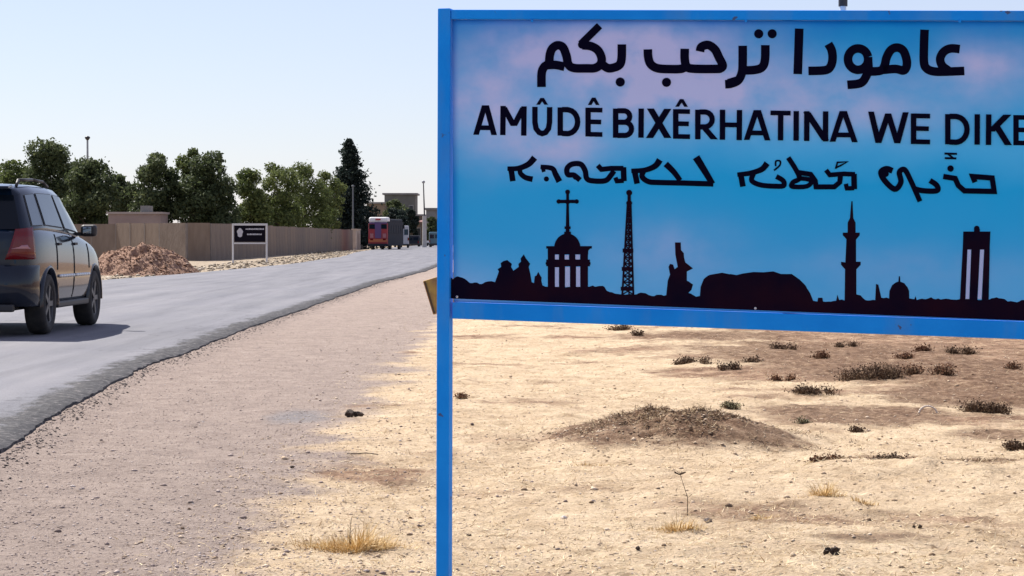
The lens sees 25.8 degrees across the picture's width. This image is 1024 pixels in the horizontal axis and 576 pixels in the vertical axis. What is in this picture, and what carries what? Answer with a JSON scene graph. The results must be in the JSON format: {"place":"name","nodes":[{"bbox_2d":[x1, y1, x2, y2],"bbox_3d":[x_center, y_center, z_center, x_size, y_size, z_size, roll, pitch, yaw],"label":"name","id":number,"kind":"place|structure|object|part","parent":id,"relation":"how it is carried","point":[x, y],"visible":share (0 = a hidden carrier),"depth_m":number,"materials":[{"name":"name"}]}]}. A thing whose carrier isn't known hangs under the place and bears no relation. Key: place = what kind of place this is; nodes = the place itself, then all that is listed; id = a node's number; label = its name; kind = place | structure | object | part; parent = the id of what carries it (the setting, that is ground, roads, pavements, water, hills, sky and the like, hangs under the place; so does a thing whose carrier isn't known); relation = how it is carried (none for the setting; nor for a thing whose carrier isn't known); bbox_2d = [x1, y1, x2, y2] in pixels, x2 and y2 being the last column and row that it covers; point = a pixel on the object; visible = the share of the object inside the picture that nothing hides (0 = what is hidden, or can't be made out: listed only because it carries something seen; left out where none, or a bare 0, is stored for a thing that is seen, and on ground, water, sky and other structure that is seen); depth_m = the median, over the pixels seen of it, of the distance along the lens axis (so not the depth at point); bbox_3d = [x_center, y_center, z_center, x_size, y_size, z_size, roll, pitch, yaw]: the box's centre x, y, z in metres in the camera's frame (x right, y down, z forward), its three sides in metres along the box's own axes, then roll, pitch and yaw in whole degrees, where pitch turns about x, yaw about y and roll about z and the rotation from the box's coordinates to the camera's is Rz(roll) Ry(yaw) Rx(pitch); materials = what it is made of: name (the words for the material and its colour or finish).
{"place":"outdoors","nodes":[
{"label":"outdoors","id":0,"kind":"place"},
{"bbox_2d":[106,206,169,223],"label":"building","id":1,"kind":"structure","parent":0,"point":[146,214],"depth_m":133.94,"materials":[{"name":"beige concrete"}]},
{"bbox_2d":[0,245,436,452],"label":"road","id":2,"kind":"structure","parent":0,"point":[68,361],"depth_m":31.69,"materials":[{"name":"grey asphalt"}]},
{"bbox_2d":[0,178,101,333],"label":"suv car","id":3,"kind":"object","parent":2,"relation":"on","point":[49,263],"visible":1,"depth_m":27.27,"materials":[{"name":"grey paint"}]},
{"bbox_3d":[-6.598,-0.904,26.633,1.546,0.409,0.211,0,1,1],"label":"rear window","id":4,"kind":"part","parent":3,"relation":"part of","materials":[{"name":"black glass"}]},
{"bbox_3d":[-5.793,-0.946,27.048,0.137,0.404,0.587,0,1,2],"label":"window frame","id":5,"kind":"part","parent":3,"relation":"part of","materials":[{"name":"black plastic"}]},
{"bbox_3d":[-5.786,-0.948,27.052,0.140,0.383,0.518,0,1,1],"label":"window","id":6,"kind":"part","parent":3,"relation":"part of","materials":[{"name":"grey glass"}]},
{"bbox_3d":[-5.771,-0.960,27.879,0.143,0.434,1.033,0,1,0],"label":"window frame","id":7,"kind":"part","parent":3,"relation":"part of","materials":[{"name":"black plastic"}]},
{"bbox_3d":[-5.765,-0.963,27.876,0.136,0.411,0.952,0,1,1],"label":"window","id":8,"kind":"part","parent":3,"relation":"part of","materials":[{"name":"grey glass"}]},
{"bbox_3d":[-5.782,-0.941,28.960,0.182,0.512,1.212,0,1,0],"label":"window frame","id":9,"kind":"part","parent":3,"relation":"part of","materials":[{"name":"black plastic"}]},
{"bbox_3d":[-5.775,-0.945,28.958,0.173,0.487,1.145,0,1,1],"label":"window","id":10,"kind":"part","parent":3,"relation":"part of","materials":[{"name":"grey glass"}]},
{"bbox_2d":[368,217,404,249],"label":"bus","id":11,"kind":"object","parent":2,"relation":"on","point":[385,231],"visible":0.99,"depth_m":217.02,"materials":[{"name":"red paint"}]},
{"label":"rear window","id":12,"kind":"part","parent":11,"relation":"part of","materials":[{"name":"black glass"}]},
{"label":"rear window","id":13,"kind":"part","parent":11,"relation":"part of","materials":[{"name":"black glass"}]},
{"bbox_2d":[401,226,408,247],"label":"van","id":14,"kind":"object","parent":2,"relation":"on","point":[406,236],"visible":0.45,"depth_m":247.94,"materials":[{"name":"grey metal"}]},
{"bbox_2d":[409,235,419,246],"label":"parked car","id":15,"kind":"object","parent":2,"relation":"on","point":[414,240],"visible":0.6,"depth_m":284.94,"materials":[{"name":"grey metal"}]},
{"bbox_2d":[422,181,426,246],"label":"utility pole","id":16,"kind":"object","parent":2,"relation":"on","point":[424,235],"visible":0.93,"depth_m":261.73,"materials":[{"name":"concrete"}]},
{"bbox_2d":[429,232,436,246],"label":"van","id":17,"kind":"object","parent":2,"relation":"on","point":[432,238],"visible":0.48,"depth_m":267.94,"materials":[{"name":"blue paint"}]},
{"bbox_2d":[0,277,655,575],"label":"gravel","id":18,"kind":"structure","parent":0,"point":[166,550],"depth_m":11.15,"materials":[{"name":"grey gravel"}]},
{"bbox_2d":[367,202,386,216],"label":"brown building","id":19,"kind":"structure","parent":0,"point":[380,207],"depth_m":371.79,"materials":[{"name":"grey"}]},
{"bbox_2d":[382,193,419,213],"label":"flat roof building","id":20,"kind":"structure","parent":0,"point":[409,200],"depth_m":379.75,"materials":[{"name":"grey concrete"}]},
{"bbox_2d":[0,246,1023,575],"bbox_3d":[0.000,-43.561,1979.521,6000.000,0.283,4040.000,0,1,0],"label":"ground","id":21,"kind":"structure","parent":0,"point":[354,326],"depth_m":13.33,"materials":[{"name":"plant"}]},
{"bbox_2d":[0,159,36,183],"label":"tree","id":22,"kind":"object","parent":21,"relation":"on","point":[8,172],"visible":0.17,"depth_m":155.38,"materials":[{"name":"green plant"}]},
{"bbox_2d":[19,136,76,222],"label":"broadleaf tree","id":23,"kind":"object","parent":21,"relation":"on","point":[46,157],"visible":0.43,"depth_m":149.25,"materials":[{"name":"green plant"}]},
{"bbox_2d":[54,162,78,222],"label":"pine tree","id":24,"kind":"object","parent":21,"relation":"on","point":[71,164],"visible":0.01,"depth_m":159.44,"materials":[{"name":"green plant"}]},
{"bbox_2d":[85,136,89,158],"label":"lamp pole","id":25,"kind":"object","parent":21,"relation":"on","point":[87,138],"visible":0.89,"depth_m":171.73,"materials":[{"name":"metal"}]},
{"bbox_2d":[60,155,124,223],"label":"broadleaf tree","id":26,"kind":"object","parent":21,"relation":"on","point":[90,202],"visible":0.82,"depth_m":145.11,"materials":[{"name":"green plant"}]},
{"bbox_2d":[106,171,134,217],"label":"tree","id":27,"kind":"object","parent":21,"relation":"on","point":[122,184],"visible":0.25,"depth_m":157.36,"materials":[{"name":"green plant"}]},
{"bbox_2d":[98,242,198,275],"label":"dirt heap","id":28,"kind":"object","parent":21,"relation":"on","point":[142,259],"visible":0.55,"depth_m":75.48,"materials":[{"name":"red soil"}]},
{"bbox_2d":[123,150,185,222],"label":"broadleaf tree","id":29,"kind":"object","parent":21,"relation":"on","point":[158,193],"visible":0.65,"depth_m":139.14,"materials":[{"name":"green plant"}]},
{"bbox_2d":[173,147,208,219],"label":"tree","id":30,"kind":"object","parent":21,"relation":"on","point":[180,163],"visible":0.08,"depth_m":149.62,"materials":[{"name":"green plant"}]},
{"bbox_2d":[0,277,405,491],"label":"tar crumbs","id":31,"kind":"object","parent":21,"relation":"on","point":[72,411],"visible":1,"depth_m":16.92,"materials":[{"name":"grey asphalt"}]},
{"bbox_2d":[167,150,244,223],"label":"broadleaf tree","id":32,"kind":"object","parent":21,"relation":"on","point":[213,203],"visible":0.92,"depth_m":139.09,"materials":[{"name":"green plant"}]},
{"bbox_2d":[74,223,352,260],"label":"boundary wall","id":33,"kind":"structure","parent":21,"relation":"on","point":[200,241],"depth_m":127.96,"materials":[{"name":"grey concrete"}]},
{"bbox_2d":[101,250,365,279],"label":"rubble","id":34,"kind":"object","parent":21,"relation":"on","point":[327,253],"visible":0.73,"depth_m":112.57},
{"bbox_2d":[232,223,267,262],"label":"roadside sign","id":35,"kind":"object","parent":21,"relation":"on","point":[248,232],"visible":0.89,"depth_m":110.95,"materials":[{"name":"metal"}]},
{"bbox_2d":[233,167,276,225],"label":"broadleaf tree","id":36,"kind":"object","parent":21,"relation":"on","point":[256,207],"visible":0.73,"depth_m":160.44,"materials":[{"name":"green plant"}]},
{"bbox_2d":[260,162,309,226],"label":"broadleaf tree","id":37,"kind":"object","parent":21,"relation":"on","point":[283,215],"visible":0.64,"depth_m":178.77,"materials":[{"name":"green plant"}]},
{"bbox_2d":[284,161,339,238],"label":"pine tree","id":38,"kind":"object","parent":21,"relation":"on","point":[313,201],"visible":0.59,"depth_m":202.68,"materials":[{"name":"green plant"}]},
{"bbox_2d":[314,170,347,228],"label":"pine tree","id":39,"kind":"object","parent":21,"relation":"on","point":[326,177],"visible":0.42,"depth_m":227.05,"materials":[{"name":"green plant"}]},
{"bbox_2d":[278,507,419,554],"bbox_3d":[-0.689,1.026,9.437,0.644,0.180,0.484,0,1,0],"label":"grass tuft","id":40,"kind":"object","parent":21,"relation":"on","point":[359,544],"visible":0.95,"depth_m":9.38,"materials":[{"name":"plant"}]},
{"bbox_2d":[317,138,387,248],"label":"conifer tree","id":41,"kind":"object","parent":21,"relation":"on","point":[349,173],"visible":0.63,"depth_m":243.79,"materials":[{"name":"green plant"}]},
{"bbox_2d":[352,185,353,228],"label":"lamp pole","id":42,"kind":"object","parent":21,"relation":"on","point":[352,206],"visible":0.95,"depth_m":235.81,"materials":[{"name":"grey metal"}]},
{"bbox_2d":[345,409,363,416],"bbox_3d":[-1.125,0.899,16.020,0.147,0.064,0.082,0,1,0],"label":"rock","id":43,"kind":"object","parent":21,"relation":"on","point":[350,413],"visible":1,"depth_m":16.01,"materials":[{"name":"stone"}]},
{"bbox_2d":[351,229,366,249],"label":"rendered wall","id":44,"kind":"structure","parent":21,"relation":"on","point":[356,240],"depth_m":233.22,"materials":[{"name":"beige paint"}]},
{"bbox_2d":[347,452,377,454],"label":"dry twig","id":45,"kind":"object","parent":21,"relation":"on","point":[362,453],"visible":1,"depth_m":13.23,"materials":[{"name":"brown wood"}]},
{"bbox_2d":[383,199,408,216],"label":"tree","id":46,"kind":"object","parent":21,"relation":"on","point":[393,203],"visible":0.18,"depth_m":344.37,"materials":[{"name":"green plant"}]},
{"bbox_2d":[386,207,409,246],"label":"tree","id":47,"kind":"object","parent":21,"relation":"on","point":[393,212],"visible":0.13,"depth_m":289.40,"materials":[{"name":"green plant"}]},
{"bbox_2d":[396,215,411,246],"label":"pine tree","id":48,"kind":"object","parent":21,"relation":"on","point":[403,218],"visible":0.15,"depth_m":263.62,"materials":[{"name":"green plant"}]},
{"bbox_2d":[405,208,420,245],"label":"tree","id":49,"kind":"object","parent":21,"relation":"on","point":[413,219],"visible":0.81,"depth_m":319.53,"materials":[{"name":"green plant"}]},
{"bbox_2d":[407,214,426,245],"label":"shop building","id":50,"kind":"structure","parent":21,"relation":"on","point":[419,226],"depth_m":329.85,"materials":[{"name":"grey concrete"}]},
{"bbox_2d":[423,277,436,313],"bbox_3d":[-0.244,0.570,8.176,0.158,1.264,0.036,0,1,0],"label":"yellow board","id":51,"kind":"object","parent":21,"relation":"on","point":[430,285],"visible":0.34,"depth_m":8.15,"materials":[{"name":"brown"}]},
{"bbox_2d":[425,208,436,244],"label":"grey building","id":52,"kind":"structure","parent":21,"relation":"on","point":[430,212],"depth_m":349.82,"materials":[{"name":"grey concrete"}]},
{"bbox_2d":[426,216,436,245],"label":"tree","id":53,"kind":"object","parent":21,"relation":"on","point":[431,225],"visible":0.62,"depth_m":299.42,"materials":[{"name":"green plant"}]},
{"bbox_2d":[453,390,469,398],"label":"dry shrub","id":54,"kind":"object","parent":21,"relation":"on","point":[461,396],"visible":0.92,"depth_m":17.47,"materials":[{"name":"brown plant"}]},
{"bbox_2d":[101,316,1023,575],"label":"pebbles","id":55,"kind":"object","parent":21,"relation":"on","point":[606,529],"visible":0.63,"depth_m":11.36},
{"bbox_2d":[572,461,619,465],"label":"grass tuft","id":56,"kind":"object","parent":21,"relation":"on","point":[585,464],"visible":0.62,"depth_m":12.78,"materials":[{"name":"plant"}]},
{"bbox_2d":[604,325,635,330],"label":"dry shrub","id":57,"kind":"object","parent":21,"relation":"on","point":[620,328],"visible":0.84,"depth_m":30.10,"materials":[{"name":"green plant"}]},
{"bbox_2d":[630,329,643,335],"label":"dry shrub","id":58,"kind":"object","parent":21,"relation":"on","point":[636,333],"visible":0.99,"depth_m":28.79,"materials":[{"name":"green plant"}]},
{"bbox_2d":[630,512,708,534],"bbox_3d":[0.671,1.032,9.905,0.421,0.110,0.271,1,1,29],"label":"grass tuft","id":59,"kind":"object","parent":21,"relation":"on","point":[673,528],"visible":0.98,"depth_m":9.87,"materials":[{"name":"plant"}]},
{"bbox_2d":[674,471,690,515],"bbox_3d":[0.786,0.954,10.365,0.079,0.210,0.055,-1,2,-38],"label":"dry stalk","id":60,"kind":"object","parent":21,"relation":"on","point":[681,473],"visible":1,"depth_m":10.36,"materials":[{"name":"beige plant"}]},
{"bbox_2d":[496,402,887,457],"bbox_3d":[1.115,0.853,14.032,2.438,0.286,1.964,0,1,0],"label":"dirt mound","id":61,"kind":"object","parent":21,"relation":"on","point":[699,407],"visible":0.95,"depth_m":13.95,"materials":[{"name":"brown soil"}]},
{"bbox_2d":[668,353,718,364],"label":"dry shrub","id":62,"kind":"object","parent":21,"relation":"on","point":[685,360],"visible":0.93,"depth_m":22.66,"materials":[{"name":"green plant"}]},
{"bbox_2d":[714,359,742,370],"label":"dry shrub","id":63,"kind":"object","parent":21,"relation":"on","point":[735,365],"visible":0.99,"depth_m":21.30,"materials":[{"name":"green plant"}]},
{"bbox_2d":[436,8,1023,575],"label":"town sign","id":64,"kind":"object","parent":21,"relation":"on","point":[842,170],"visible":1,"depth_m":7.64,"materials":[{"name":"blue metal"}]},
{"bbox_2d":[838,0,847,9],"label":"tall post","id":65,"kind":"object","parent":64,"relation":"attached to","point":[842,4],"visible":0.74,"depth_m":7.60,"materials":[{"name":"white"}]},
{"bbox_2d":[717,398,744,409],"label":"dry shrub","id":66,"kind":"object","parent":21,"relation":"on","point":[731,405],"visible":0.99,"depth_m":16.69,"materials":[{"name":"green plant"}]},
{"bbox_2d":[740,354,763,362],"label":"dry shrub","id":67,"kind":"object","parent":21,"relation":"on","point":[755,360],"visible":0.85,"depth_m":23.05,"materials":[{"name":"brown plant"}]},
{"bbox_2d":[746,513,779,519],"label":"grass tuft","id":68,"kind":"object","parent":21,"relation":"on","point":[758,516],"visible":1,"depth_m":10.17,"materials":[{"name":"plant"}]},
{"bbox_2d":[768,340,800,349],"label":"dry shrub","id":69,"kind":"object","parent":21,"relation":"on","point":[792,347],"visible":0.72,"depth_m":25.74,"materials":[{"name":"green plant"}]},
{"bbox_2d":[768,373,800,380],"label":"dry shrub","id":70,"kind":"object","parent":21,"relation":"on","point":[780,378],"visible":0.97,"depth_m":20.03,"materials":[{"name":"brown plant"}]},
{"bbox_2d":[792,415,812,423],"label":"dry shrub","id":71,"kind":"object","parent":21,"relation":"on","point":[802,420],"visible":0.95,"depth_m":15.45,"materials":[{"name":"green plant"}]},
{"bbox_2d":[784,379,841,395],"bbox_3d":[2.450,0.824,18.216,0.480,0.152,0.423,0,1,0],"label":"dry shrub","id":72,"kind":"object","parent":21,"relation":"on","point":[806,390],"visible":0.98,"depth_m":18.14,"materials":[{"name":"brown plant"}]},
{"bbox_2d":[809,349,829,358],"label":"dry shrub","id":73,"kind":"object","parent":21,"relation":"on","point":[822,355],"visible":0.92,"depth_m":23.86,"materials":[{"name":"brown plant"}]},
{"bbox_2d":[806,452,843,462],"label":"dry shrub","id":74,"kind":"object","parent":21,"relation":"on","point":[821,458],"visible":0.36,"depth_m":12.57,"materials":[{"name":"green plant"}]},
{"bbox_2d":[797,480,855,498],"bbox_3d":[1.522,0.969,10.884,0.251,0.135,0.274,-1,2,-34],"label":"grass tuft","id":75,"kind":"object","parent":21,"relation":"on","point":[826,492],"visible":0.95,"depth_m":10.87,"materials":[{"name":"plant"}]},
{"bbox_2d":[823,546,840,554],"bbox_3d":[1.294,1.065,9.065,0.069,0.045,0.040,-1,1,-28],"label":"dark clod","id":76,"kind":"object","parent":21,"relation":"on","point":[831,550],"visible":0.98,"depth_m":9.06,"materials":[{"name":"black stone"}]},
{"bbox_2d":[829,338,861,347],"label":"dry shrub","id":77,"kind":"object","parent":21,"relation":"on","point":[839,344],"visible":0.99,"depth_m":26.25,"materials":[{"name":"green plant"}]},
{"bbox_2d":[844,422,867,432],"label":"dry shrub","id":78,"kind":"object","parent":21,"relation":"on","point":[856,429],"visible":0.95,"depth_m":14.92,"materials":[{"name":"brown plant"}]},
{"bbox_2d":[844,494,886,505],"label":"grass tuft","id":79,"kind":"object","parent":21,"relation":"on","point":[863,501],"visible":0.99,"depth_m":10.66,"materials":[{"name":"plant"}]},
{"bbox_2d":[829,362,912,381],"bbox_3d":[3.223,0.754,20.115,0.774,0.222,0.632,0,1,0],"label":"dry shrub","id":80,"kind":"object","parent":21,"relation":"on","point":[885,373],"visible":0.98,"depth_m":20.05,"materials":[{"name":"brown plant"}]},
{"bbox_2d":[873,452,913,459],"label":"dry shrub","id":81,"kind":"object","parent":21,"relation":"on","point":[892,457],"visible":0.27,"depth_m":12.92,"materials":[{"name":"brown plant"}]},
{"bbox_2d":[892,351,916,358],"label":"dry shrub","id":82,"kind":"object","parent":21,"relation":"on","point":[906,355],"visible":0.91,"depth_m":23.45,"materials":[{"name":"brown plant"}]},
{"bbox_2d":[913,342,934,351],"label":"dry shrub","id":83,"kind":"object","parent":21,"relation":"on","point":[922,348],"visible":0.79,"depth_m":25.35,"materials":[{"name":"brown plant"}]},
{"bbox_2d":[918,405,937,413],"bbox_3d":[3.021,0.882,16.272,0.145,0.060,0.023,0,1,0],"label":"bent strip","id":84,"kind":"object","parent":21,"relation":"on","point":[921,408],"visible":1,"depth_m":16.27,"materials":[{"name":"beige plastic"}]},
{"bbox_2d":[898,362,958,375],"bbox_3d":[3.825,0.752,20.609,0.628,0.172,0.428,0,1,0],"label":"dry shrub","id":85,"kind":"object","parent":21,"relation":"on","point":[942,370],"visible":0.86,"depth_m":20.54,"materials":[{"name":"brown plant"}]},
{"bbox_2d":[837,454,1022,461],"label":"dry weeds","id":86,"kind":"object","parent":21,"relation":"on","point":[983,460],"visible":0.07,"depth_m":12.48,"materials":[{"name":"brown plant"}]},
{"bbox_2d":[938,343,982,354],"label":"dry shrub","id":87,"kind":"object","parent":21,"relation":"on","point":[953,350],"visible":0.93,"depth_m":24.78,"materials":[{"name":"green plant"}]},
{"bbox_2d":[947,397,1014,414],"bbox_3d":[3.471,0.879,16.483,0.512,0.161,0.471,0,1,0],"label":"dry shrub","id":88,"kind":"object","parent":21,"relation":"on","point":[990,408],"visible":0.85,"depth_m":16.39,"materials":[{"name":"brown plant"}]},
{"bbox_2d":[1000,439,1023,450],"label":"dry shrub","id":89,"kind":"object","parent":21,"relation":"on","point":[1011,445],"visible":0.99,"depth_m":13.55,"materials":[{"name":"brown plant"}]},
{"bbox_2d":[1001,359,1022,369],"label":"dry shrub","id":90,"kind":"object","parent":21,"relation":"on","point":[1013,365],"visible":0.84,"depth_m":21.72,"materials":[{"name":"brown plant"}]},
{"bbox_2d":[0,0,1023,226],"label":"sky","id":91,"kind":"structure","parent":0,"point":[256,83],"materials":[{"name":"blue"}]}
]}

